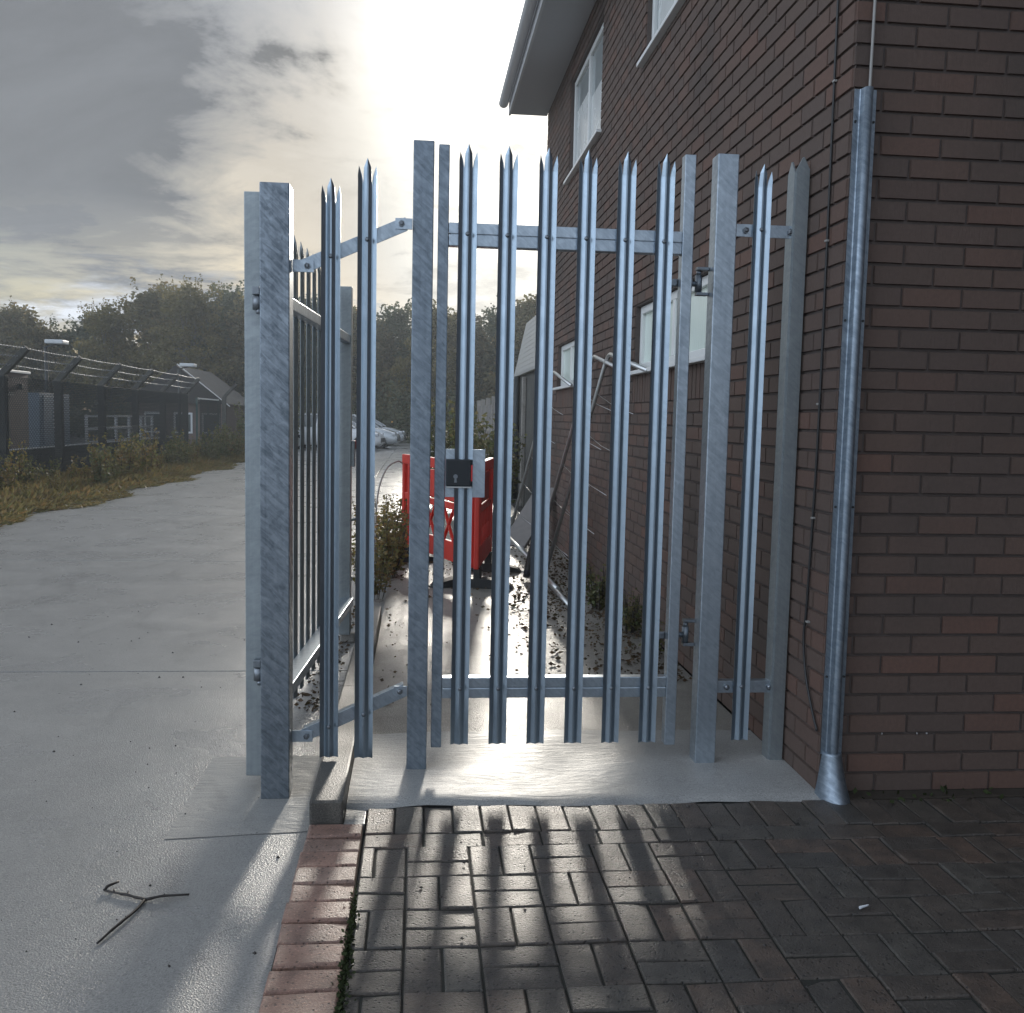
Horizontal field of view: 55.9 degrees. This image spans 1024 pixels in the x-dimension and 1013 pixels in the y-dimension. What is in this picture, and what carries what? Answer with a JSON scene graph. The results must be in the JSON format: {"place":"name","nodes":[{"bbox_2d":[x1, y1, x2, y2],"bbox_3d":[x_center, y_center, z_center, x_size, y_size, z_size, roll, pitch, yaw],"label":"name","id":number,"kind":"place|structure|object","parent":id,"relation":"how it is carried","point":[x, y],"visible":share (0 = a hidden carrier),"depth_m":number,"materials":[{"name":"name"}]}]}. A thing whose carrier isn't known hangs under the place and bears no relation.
{"place":"outdoors","nodes":[
{"label":"outdoors","id":0,"kind":"place"},
{"bbox_2d":[124,364,244,445],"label":"house","id":1,"kind":"structure","parent":0,"point":[209,385],"depth_m":37.22,"materials":[{"name":"brick"}]},
{"bbox_2d":[174,412,192,432],"bbox_3d":[-12.685,-3.225,37.200,0.700,0.800,0.034,1,5,-6],"label":"window","id":2,"kind":"structure","parent":1,"relation":"in","point":[190,417],"depth_m":37.21,"materials":[{"name":"white paint"}]},
{"bbox_2d":[0,440,448,1012],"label":"road","id":3,"kind":"structure","parent":0,"point":[144,724],"depth_m":4.10,"materials":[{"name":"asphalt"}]},
{"bbox_2d":[96,880,188,943],"bbox_3d":[-1.131,1.145,2.769,0.240,0.017,0.311,4,6,30],"label":"forked twig","id":4,"kind":"object","parent":3,"relation":"on","point":[143,899],"visible":1,"depth_m":2.82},
{"bbox_2d":[164,756,321,838],"bbox_3d":[-0.967,1.078,3.631,0.468,0.001,0.785,1,5,-6],"label":"concrete pad","id":5,"kind":"object","parent":3,"relation":"on","point":[223,800],"visible":0.8,"depth_m":3.52,"materials":[{"name":"concrete"}]},
{"bbox_2d":[259,182,292,798],"bbox_3d":[-0.861,-0.030,3.529,0.104,2.232,0.105,1,5,-6],"label":"gate post","id":6,"kind":"object","parent":5,"relation":"on","point":[276,410],"visible":1,"depth_m":3.48,"materials":[{"name":"metal"}]},
{"bbox_2d":[244,191,355,775],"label":"palisade gate","id":7,"kind":"structure","parent":6,"relation":"attached to","point":[306,657],"depth_m":4.54,"materials":[{"name":"metal"}]},
{"bbox_2d":[292,158,412,757],"bbox_3d":[-0.598,-0.151,3.590,0.431,2.222,0.074,0,5,-11],"label":"palisade fence","id":8,"kind":"object","parent":6,"relation":"attached to","point":[367,701],"visible":1,"depth_m":3.56,"materials":[{"name":"metal"}]},
{"bbox_2d":[271,830,362,992],"bbox_3d":[-0.298,1.397,0.192,0.182,0.058,6.180,1,5,-6],"label":"edging bed","id":9,"kind":"object","parent":3,"relation":"on","point":[358,865],"visible":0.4,"depth_m":2.96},
{"bbox_2d":[258,824,362,1012],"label":"brick edging","id":10,"kind":"object","parent":9,"relation":"on","point":[304,973],"visible":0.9,"depth_m":2.60,"materials":[{"name":"brick"}]},
{"bbox_2d":[298,413,384,448],"bbox_3d":[-7.429,-3.101,39.958,4.200,1.471,1.830,1,5,0],"label":"parked car","id":11,"kind":"object","parent":3,"relation":"on","point":[379,438],"visible":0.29,"depth_m":39.18,"materials":[{"name":"white paint"}]},
{"bbox_2d":[309,606,381,824],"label":"kerb","id":12,"kind":"structure","parent":3,"relation":"on","point":[328,801],"depth_m":3.53,"materials":[{"name":"concrete"}]},
{"bbox_2d":[340,632,354,641],"bbox_3d":[-1.039,0.825,6.096,0.093,0.058,0.070,1,5,-6],"label":"floor stop","id":13,"kind":"object","parent":3,"relation":"on","point":[349,638],"visible":0.77,"depth_m":6.06,"materials":[{"name":"metal"}]},
{"bbox_2d":[343,809,366,836],"bbox_3d":[-0.543,1.102,3.338,0.072,0.066,0.143,1,5,-6],"label":"mortar fill","id":14,"kind":"object","parent":3,"relation":"on","point":[355,816],"visible":0.56,"depth_m":3.32,"materials":[{"name":"concrete"}]},
{"bbox_2d":[316,415,399,448],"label":"parked car","id":15,"kind":"object","parent":3,"relation":"on","point":[392,437],"visible":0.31,"depth_m":41.96,"materials":[{"name":"silver paint"}]},
{"bbox_2d":[351,542,397,599],"bbox_3d":[-1.073,0.489,7.411,0.389,0.430,0.451,1,5,-6],"label":"scrub plant","id":16,"kind":"object","parent":3,"relation":"on","point":[378,576],"visible":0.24,"depth_m":7.32,"materials":[{"name":"green plant"}]},
{"bbox_2d":[353,494,398,537],"bbox_3d":[-1.508,0.115,10.777,0.574,0.547,0.495,-2,6,-28],"label":"scrub plant","id":17,"kind":"object","parent":3,"relation":"on","point":[386,498],"visible":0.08,"depth_m":10.84,"materials":[{"name":"green plant"}]},
{"bbox_2d":[352,491,406,560],"bbox_3d":[-1.251,0.198,9.281,0.601,0.664,0.697,-1,6,-20],"label":"scrub plant","id":18,"kind":"object","parent":3,"relation":"on","point":[390,514],"visible":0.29,"depth_m":9.31,"materials":[{"name":"green plant"}]},
{"bbox_2d":[352,510,408,579],"bbox_3d":[-1.116,0.331,8.280,0.615,0.586,0.530,0,5,-13],"label":"scrub plant","id":19,"kind":"object","parent":3,"relation":"on","point":[399,545],"visible":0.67,"depth_m":8.21,"materials":[{"name":"green plant"}]},
{"bbox_2d":[375,419,405,445],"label":"parked car","id":20,"kind":"object","parent":3,"relation":"on","point":[402,434],"visible":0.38,"depth_m":46.35,"materials":[{"name":"grey paint"}]},
{"bbox_2d":[387,299,477,441],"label":"birch tree","id":21,"kind":"object","parent":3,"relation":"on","point":[402,364],"visible":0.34,"depth_m":55.48,"materials":[{"name":"green plant"}]},
{"bbox_2d":[1,611,965,1000],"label":"grit","id":22,"kind":"object","parent":3,"relation":"on","point":[477,839],"visible":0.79,"depth_m":2.90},
{"bbox_2d":[0,0,547,423],"label":"sky","id":23,"kind":"structure","parent":0,"point":[134,134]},
{"bbox_2d":[70,432,761,740],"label":"ground","id":24,"kind":"structure","parent":0,"point":[519,509],"depth_m":10.91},
{"bbox_2d":[0,295,79,410],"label":"broadleaf tree","id":25,"kind":"object","parent":24,"relation":"on","point":[20,326],"visible":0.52,"depth_m":54.32,"materials":[{"name":"green plant"}]},
{"bbox_2d":[28,304,146,433],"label":"broadleaf tree","id":26,"kind":"object","parent":24,"relation":"on","point":[80,333],"visible":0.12,"depth_m":56.77,"materials":[{"name":"green plant"}]},
{"bbox_2d":[54,296,146,432],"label":"birch tree","id":27,"kind":"object","parent":24,"relation":"on","point":[113,322],"visible":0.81,"depth_m":52.87,"materials":[{"name":"green plant"}]},
{"bbox_2d":[75,274,224,411],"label":"broadleaf tree","id":28,"kind":"object","parent":24,"relation":"on","point":[148,307],"visible":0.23,"depth_m":55.13,"materials":[{"name":"green plant"}]},
{"bbox_2d":[127,274,235,383],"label":"birch tree","id":29,"kind":"object","parent":24,"relation":"on","point":[194,306],"visible":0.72,"depth_m":52.16,"materials":[{"name":"green plant"}]},
{"bbox_2d":[172,280,244,397],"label":"broadleaf tree","id":30,"kind":"object","parent":24,"relation":"on","point":[226,301],"visible":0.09,"depth_m":55.96,"materials":[{"name":"green plant"}]},
{"bbox_2d":[202,284,317,409],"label":"broadleaf tree","id":31,"kind":"object","parent":24,"relation":"on","point":[239,349],"visible":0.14,"depth_m":54.70,"materials":[{"name":"green plant"}]},
{"bbox_2d":[69,376,476,442],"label":"undergrowth","id":32,"kind":"object","parent":24,"relation":"on","point":[394,416],"visible":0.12,"depth_m":52.46,"materials":[{"name":"green plant"}]},
{"bbox_2d":[298,294,356,413],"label":"broadleaf tree","id":33,"kind":"object","parent":24,"relation":"on","point":[354,392],"depth_m":58.10,"materials":[{"name":"green plant"}]},
{"bbox_2d":[298,306,410,420],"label":"broadleaf tree","id":34,"kind":"object","parent":24,"relation":"on","point":[385,344],"visible":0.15,"depth_m":57.84,"materials":[{"name":"green plant"}]},
{"bbox_2d":[352,298,435,436],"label":"broadleaf tree","id":35,"kind":"object","parent":24,"relation":"on","point":[400,321],"visible":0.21,"depth_m":59.58,"materials":[{"name":"green plant"}]},
{"bbox_2d":[403,308,513,432],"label":"broadleaf tree","id":36,"kind":"object","parent":24,"relation":"on","point":[452,342],"visible":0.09,"depth_m":58.56,"materials":[{"name":"green plant"}]},
{"bbox_2d":[448,303,517,417],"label":"broadleaf tree","id":37,"kind":"object","parent":24,"relation":"on","point":[490,326],"visible":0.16,"depth_m":58.14,"materials":[{"name":"green plant"}]},
{"bbox_2d":[454,293,536,428],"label":"broadleaf tree","id":38,"kind":"object","parent":24,"relation":"on","point":[525,312],"visible":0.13,"depth_m":56.53,"materials":[{"name":"green plant"}]},
{"bbox_2d":[477,396,513,459],"bbox_3d":[-0.493,-1.889,25.363,0.120,2.000,12.720,1,5,-6],"label":"panel fence","id":39,"kind":"object","parent":24,"relation":"on","point":[483,408],"visible":0.23,"depth_m":27.30,"materials":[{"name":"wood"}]},
{"bbox_2d":[519,377,525,506],"bbox_3d":[0.177,-1.044,15.669,0.060,2.100,0.120,1,5,-6],"label":"concrete post","id":40,"kind":"object","parent":24,"relation":"on","point":[523,421],"visible":0.99,"depth_m":15.61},
{"bbox_2d":[512,316,535,505],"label":"outbuilding","id":41,"kind":"structure","parent":24,"relation":"on","point":[525,366],"depth_m":15.75,"materials":[{"name":"concrete"}]},
{"bbox_2d":[346,729,820,814],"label":"concrete slab","id":42,"kind":"structure","parent":24,"relation":"on","point":[591,769],"depth_m":3.73,"materials":[{"name":"concrete"}]},
{"bbox_2d":[406,140,434,768],"bbox_3d":[-0.352,-0.161,3.689,0.077,2.387,0.080,1,5,-6],"label":"slam post","id":43,"kind":"object","parent":42,"relation":"on","point":[421,327],"visible":1,"depth_m":3.64,"materials":[{"name":"metal"}]},
{"bbox_2d":[689,153,739,762],"bbox_3d":[0.797,-0.153,3.816,0.083,2.396,0.080,1,5,-6],"label":"hinge post","id":44,"kind":"object","parent":42,"relation":"on","point":[721,272],"visible":1,"depth_m":3.78,"materials":[{"name":"metal"}]},
{"bbox_2d":[431,144,708,747],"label":"palisade gate","id":45,"kind":"structure","parent":44,"relation":"attached to","point":[459,473],"depth_m":3.71,"materials":[{"name":"metal"}]},
{"bbox_2d":[717,164,793,739],"bbox_3d":[0.957,-0.186,3.833,0.234,2.275,0.060,1,5,-6],"label":"palisade fence","id":46,"kind":"object","parent":44,"relation":"attached to","point":[742,685],"visible":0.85,"depth_m":3.81,"materials":[{"name":"metal"}]},
{"bbox_2d":[762,157,809,759],"bbox_3d":[1.093,-0.156,3.857,0.058,2.395,0.075,1,5,-6],"label":"angle post","id":47,"kind":"object","parent":42,"relation":"on","point":[787,413],"visible":1,"depth_m":3.83,"materials":[{"name":"metal"}]},
{"bbox_2d":[499,0,1023,790],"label":"brick building","id":48,"kind":"structure","parent":24,"relation":"on","point":[935,676],"depth_m":3.63,"materials":[{"name":"brick"}]},
{"bbox_2d":[552,340,574,390],"bbox_3d":[0.585,-1.447,9.885,0.140,0.476,1.470,1,5,-6],"label":"window","id":49,"kind":"structure","parent":48,"relation":"in","point":[567,353],"depth_m":10.19,"materials":[{"name":"white plastic"}]},
{"bbox_2d":[563,22,603,184],"bbox_3d":[0.700,-3.738,9.007,0.140,1.001,1.870,1,5,-6],"label":"window","id":50,"kind":"structure","parent":48,"relation":"in","point":[588,85],"depth_m":9.00,"materials":[{"name":"white plastic"}]},
{"bbox_2d":[636,0,685,67],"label":"window","id":51,"kind":"structure","parent":48,"relation":"in","point":[664,12],"depth_m":6.26,"materials":[{"name":"white plastic"}]},
{"bbox_2d":[630,275,707,375],"bbox_3d":[0.970,-1.076,5.896,0.140,0.476,1.920,1,5,-6],"label":"window","id":52,"kind":"structure","parent":48,"relation":"in","point":[697,321],"depth_m":5.83,"materials":[{"name":"white plastic"}]},
{"bbox_2d":[802,0,839,730],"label":"wall cable","id":53,"kind":"object","parent":48,"relation":"attached to","point":[834,81],"depth_m":3.59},
{"bbox_2d":[814,86,876,804],"bbox_3d":[1.221,-0.183,3.442,0.124,2.558,0.115,1,5,-6],"label":"cable guard","id":54,"kind":"object","parent":48,"relation":"attached to","point":[831,786],"visible":1,"depth_m":3.48,"materials":[{"name":"metal"}]},
{"bbox_2d":[868,0,876,85],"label":"riser cable","id":55,"kind":"object","parent":48,"relation":"attached to","point":[872,42],"visible":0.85,"depth_m":3.36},
{"bbox_2d":[848,788,1023,799],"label":"soil strip","id":56,"kind":"object","parent":24,"relation":"on","point":[940,794],"visible":0.2,"depth_m":3.63,"materials":[{"name":"soil"}]},
{"bbox_2d":[373,496,731,733],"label":"path","id":57,"kind":"structure","parent":0,"point":[390,718],"depth_m":5.58,"materials":[{"name":"concrete"}]},
{"bbox_2d":[409,398,455,506],"bbox_3d":[-1.085,-0.862,14.955,0.987,1.715,1.050,2,5,4],"label":"shrub","id":58,"kind":"object","parent":57,"relation":"on","point":[452,425],"visible":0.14,"depth_m":14.77,"materials":[{"name":"green plant"}]},
{"bbox_2d":[382,454,482,587],"bbox_3d":[-0.679,0.080,8.513,0.600,1.020,1.616,-1,6,-26],"label":"crowd barrier","id":59,"kind":"object","parent":57,"relation":"on","point":[448,555],"visible":0.17,"depth_m":8.52,"materials":[{"name":"red plastic"}]},
{"bbox_2d":[375,460,402,549],"bbox_3d":[-1.161,0.048,9.086,0.040,0.960,0.355,5,7,37],"label":"bent cable","id":60,"kind":"object","parent":59,"relation":"attached to","point":[401,462],"visible":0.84,"depth_m":8.97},
{"bbox_2d":[445,410,493,502],"bbox_3d":[-0.601,-0.616,13.596,0.858,1.491,0.913,-3,6,-36],"label":"shrub","id":61,"kind":"object","parent":57,"relation":"on","point":[476,441],"visible":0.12,"depth_m":13.53,"materials":[{"name":"green plant"}]},
{"bbox_2d":[294,529,691,710],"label":"leaf litter","id":62,"kind":"object","parent":57,"relation":"on","point":[596,668],"visible":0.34,"depth_m":6.48,"materials":[{"name":"brown plant"}]},
{"bbox_2d":[471,458,520,588],"bbox_3d":[-0.240,0.112,8.265,0.600,1.020,1.106,2,5,4],"label":"crowd barrier","id":63,"kind":"object","parent":57,"relation":"on","point":[483,518],"visible":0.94,"depth_m":8.16,"materials":[{"name":"red plastic"}]},
{"bbox_2d":[473,411,526,503],"bbox_3d":[-0.215,-0.666,14.240,0.913,1.491,0.858,-3,7,-40],"label":"shrub","id":64,"kind":"object","parent":57,"relation":"on","point":[515,462],"visible":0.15,"depth_m":14.29,"materials":[{"name":"green plant"}]},
{"bbox_2d":[510,536,527,557],"bbox_3d":[0.082,0.411,9.303,0.040,0.229,0.886,-1,6,-20],"label":"metal pipe","id":65,"kind":"object","parent":57,"relation":"on","point":[518,547],"visible":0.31,"depth_m":9.33,"materials":[{"name":"metal"}]},
{"bbox_2d":[523,543,530,577],"bbox_3d":[0.202,0.296,8.385,0.074,0.620,0.390,4,6,28],"label":"black pipe","id":66,"kind":"object","parent":57,"relation":"on","point":[526,573],"visible":0.32,"depth_m":8.28,"materials":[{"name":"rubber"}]},
{"bbox_2d":[510,488,556,547],"bbox_3d":[0.210,0.109,10.498,0.350,0.618,0.567,6,7,44],"label":"leaning board","id":67,"kind":"object","parent":57,"relation":"on","point":[520,531],"visible":0.3,"depth_m":10.46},
{"bbox_2d":[510,371,572,550],"bbox_3d":[0.268,-0.495,10.192,0.421,1.901,1.949,1,5,-6],"label":"fence frame","id":68,"kind":"object","parent":57,"relation":"on","point":[567,382],"visible":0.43,"depth_m":10.89,"materials":[{"name":"metal"}]},
{"bbox_2d":[548,355,612,590],"bbox_3d":[0.506,-0.296,7.832,0.421,1.901,1.949,1,5,-6],"label":"fence frame","id":69,"kind":"object","parent":57,"relation":"on","point":[552,500],"visible":0.48,"depth_m":8.41,"materials":[{"name":"metal"}]},
{"bbox_2d":[586,562,605,608],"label":"wall weed","id":70,"kind":"object","parent":57,"relation":"on","point":[600,594],"depth_m":7.04,"materials":[{"name":"green plant"}]},
{"bbox_2d":[548,352,649,605],"bbox_3d":[0.575,-0.219,7.221,0.421,1.901,1.949,1,5,-6],"label":"fence frame","id":71,"kind":"object","parent":57,"relation":"on","point":[560,595],"visible":0.61,"depth_m":7.65,"materials":[{"name":"metal"}]},
{"bbox_2d":[622,588,642,633],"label":"wall weed","id":72,"kind":"object","parent":57,"relation":"on","point":[632,615],"depth_m":6.26,"materials":[{"name":"green plant"}]},
{"bbox_2d":[343,797,1023,1012],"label":"block paving","id":73,"kind":"structure","parent":0,"point":[988,908],"depth_m":2.74,"materials":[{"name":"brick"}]},
{"bbox_2d":[332,785,1022,1012],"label":"moss","id":74,"kind":"object","parent":73,"relation":"on","point":[339,1007],"visible":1,"depth_m":2.49,"materials":[{"name":"plant"}]},
{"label":"verge soil","id":75,"kind":"structure","parent":0,"visible":0},
{"bbox_2d":[0,456,17,485],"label":"tall weed","id":76,"kind":"object","parent":75,"relation":"on","point":[2,479],"visible":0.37,"depth_m":15.71,"materials":[{"name":"green plant"}]},
{"bbox_2d":[1,455,18,488],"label":"tall weed","id":77,"kind":"object","parent":75,"relation":"on","point":[13,475],"visible":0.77,"depth_m":15.23,"materials":[{"name":"green plant"}]},
{"bbox_2d":[0,368,30,448],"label":"brick kiosk","id":78,"kind":"object","parent":75,"relation":"on","point":[18,374],"visible":0.27,"depth_m":21.73,"materials":[{"name":"brick"}]},
{"bbox_2d":[4,438,27,484],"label":"tall weed","id":79,"kind":"object","parent":75,"relation":"on","point":[21,474],"visible":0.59,"depth_m":16.15,"materials":[{"name":"green plant"}]},
{"bbox_2d":[17,455,44,484],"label":"tall weed","id":80,"kind":"object","parent":75,"relation":"on","point":[29,475],"visible":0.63,"depth_m":16.56,"materials":[{"name":"green plant"}]},
{"bbox_2d":[28,392,69,446],"bbox_3d":[-12.423,-2.052,25.297,0.937,1.830,2.100,1,5,-6],"label":"blue cabinet","id":81,"kind":"object","parent":75,"relation":"on","point":[44,418],"visible":0.1,"depth_m":24.47,"materials":[{"name":"metal"}]},
{"bbox_2d":[40,456,61,478],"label":"tall weed","id":82,"kind":"object","parent":75,"relation":"on","point":[51,471],"visible":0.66,"depth_m":18.32,"materials":[{"name":"green plant"}]},
{"bbox_2d":[46,468,60,490],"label":"tall weed","id":83,"kind":"object","parent":75,"relation":"on","point":[56,484],"visible":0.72,"depth_m":15.67,"materials":[{"name":"green plant"}]},
{"bbox_2d":[44,339,68,392],"bbox_3d":[-13.514,-3.183,28.527,0.675,3.450,0.520,1,5,-6],"label":"floodlight pole","id":84,"kind":"object","parent":75,"relation":"on","point":[52,342],"visible":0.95,"depth_m":28.47,"materials":[{"name":"metal"}]},
{"bbox_2d":[71,456,87,478],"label":"tall weed","id":85,"kind":"object","parent":75,"relation":"on","point":[82,473],"visible":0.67,"depth_m":17.96,"materials":[{"name":"green plant"}]},
{"bbox_2d":[11,436,177,474],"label":"wall","id":86,"kind":"structure","parent":75,"relation":"on","point":[65,453],"depth_m":19.91,"materials":[{"name":"concrete"}]},
{"bbox_2d":[85,450,107,481],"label":"tall weed","id":87,"kind":"object","parent":75,"relation":"on","point":[91,476],"visible":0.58,"depth_m":17.55,"materials":[{"name":"green plant"}]},
{"bbox_2d":[87,432,110,471],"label":"tall weed","id":88,"kind":"object","parent":75,"relation":"on","point":[93,449],"visible":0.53,"depth_m":19.51,"materials":[{"name":"green plant"}]},
{"bbox_2d":[87,445,115,484],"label":"tall weed","id":89,"kind":"object","parent":75,"relation":"on","point":[102,472],"visible":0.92,"depth_m":17.41,"materials":[{"name":"green plant"}]},
{"bbox_2d":[0,344,236,477],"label":"chain link fence","id":90,"kind":"object","parent":75,"relation":"on","point":[104,392],"visible":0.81,"depth_m":20.63,"materials":[{"name":"metal"}]},
{"bbox_2d":[196,398,220,446],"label":"gate","id":91,"kind":"structure","parent":90,"relation":"attached to","point":[208,413],"depth_m":33.17,"materials":[{"name":"metal"}]},
{"bbox_2d":[84,415,152,442],"bbox_3d":[-11.893,-2.174,29.474,0.090,1.240,6.590,1,5,-6],"label":"white railing","id":92,"kind":"object","parent":75,"relation":"on","point":[115,428],"visible":0.2,"depth_m":28.79,"materials":[{"name":"metal"}]},
{"bbox_2d":[0,447,244,529],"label":"verge grass","id":93,"kind":"structure","parent":75,"relation":"on","point":[36,497],"depth_m":16.42,"materials":[{"name":"plant"}]},
{"bbox_2d":[113,433,139,473],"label":"tall weed","id":94,"kind":"object","parent":75,"relation":"on","point":[131,455],"visible":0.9,"depth_m":19.73,"materials":[{"name":"green plant"}]},
{"bbox_2d":[119,432,144,463],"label":"tall weed","id":95,"kind":"object","parent":75,"relation":"on","point":[136,438],"visible":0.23,"depth_m":23.11,"materials":[{"name":"green plant"}]},
{"bbox_2d":[138,426,157,472],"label":"tall weed","id":96,"kind":"object","parent":75,"relation":"on","point":[144,463],"visible":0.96,"depth_m":20.62,"materials":[{"name":"green plant"}]},
{"bbox_2d":[153,444,163,469],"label":"tall weed","id":97,"kind":"object","parent":75,"relation":"on","point":[158,461],"visible":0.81,"depth_m":22.00,"materials":[{"name":"green plant"}]},
{"bbox_2d":[160,443,179,464],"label":"tall weed","id":98,"kind":"object","parent":75,"relation":"on","point":[167,459],"visible":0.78,"depth_m":23.64,"materials":[{"name":"green plant"}]},
{"bbox_2d":[165,428,183,452],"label":"tall weed","id":99,"kind":"object","parent":75,"relation":"on","point":[174,439],"visible":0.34,"depth_m":25.99,"materials":[{"name":"green plant"}]},
{"bbox_2d":[176,445,194,463],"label":"tall weed","id":100,"kind":"object","parent":75,"relation":"on","point":[186,458],"visible":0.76,"depth_m":24.25,"materials":[{"name":"green plant"}]},
{"bbox_2d":[178,363,196,432],"bbox_3d":[-12.047,-3.676,35.685,0.675,3.200,0.520,1,5,-6],"label":"floodlight pole","id":101,"kind":"object","parent":75,"relation":"on","point":[184,365],"visible":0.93,"depth_m":35.64,"materials":[{"name":"metal"}]},
{"bbox_2d":[198,431,219,455],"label":"tall weed","id":102,"kind":"object","parent":75,"relation":"on","point":[203,443],"visible":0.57,"depth_m":28.24,"materials":[{"name":"green plant"}]},
{"bbox_2d":[208,423,231,455],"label":"tall weed","id":103,"kind":"object","parent":75,"relation":"on","point":[221,436],"visible":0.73,"depth_m":28.87,"materials":[{"name":"green plant"}]},
{"bbox_2d":[228,431,244,454],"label":"tall weed","id":104,"kind":"object","parent":75,"relation":"on","point":[234,448],"visible":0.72,"depth_m":30.52,"materials":[{"name":"green plant"}]},
{"bbox_2d":[232,401,244,445],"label":"bush","id":105,"kind":"object","parent":75,"relation":"on","point":[241,421],"visible":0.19,"depth_m":36.37,"materials":[{"name":"green plant"}]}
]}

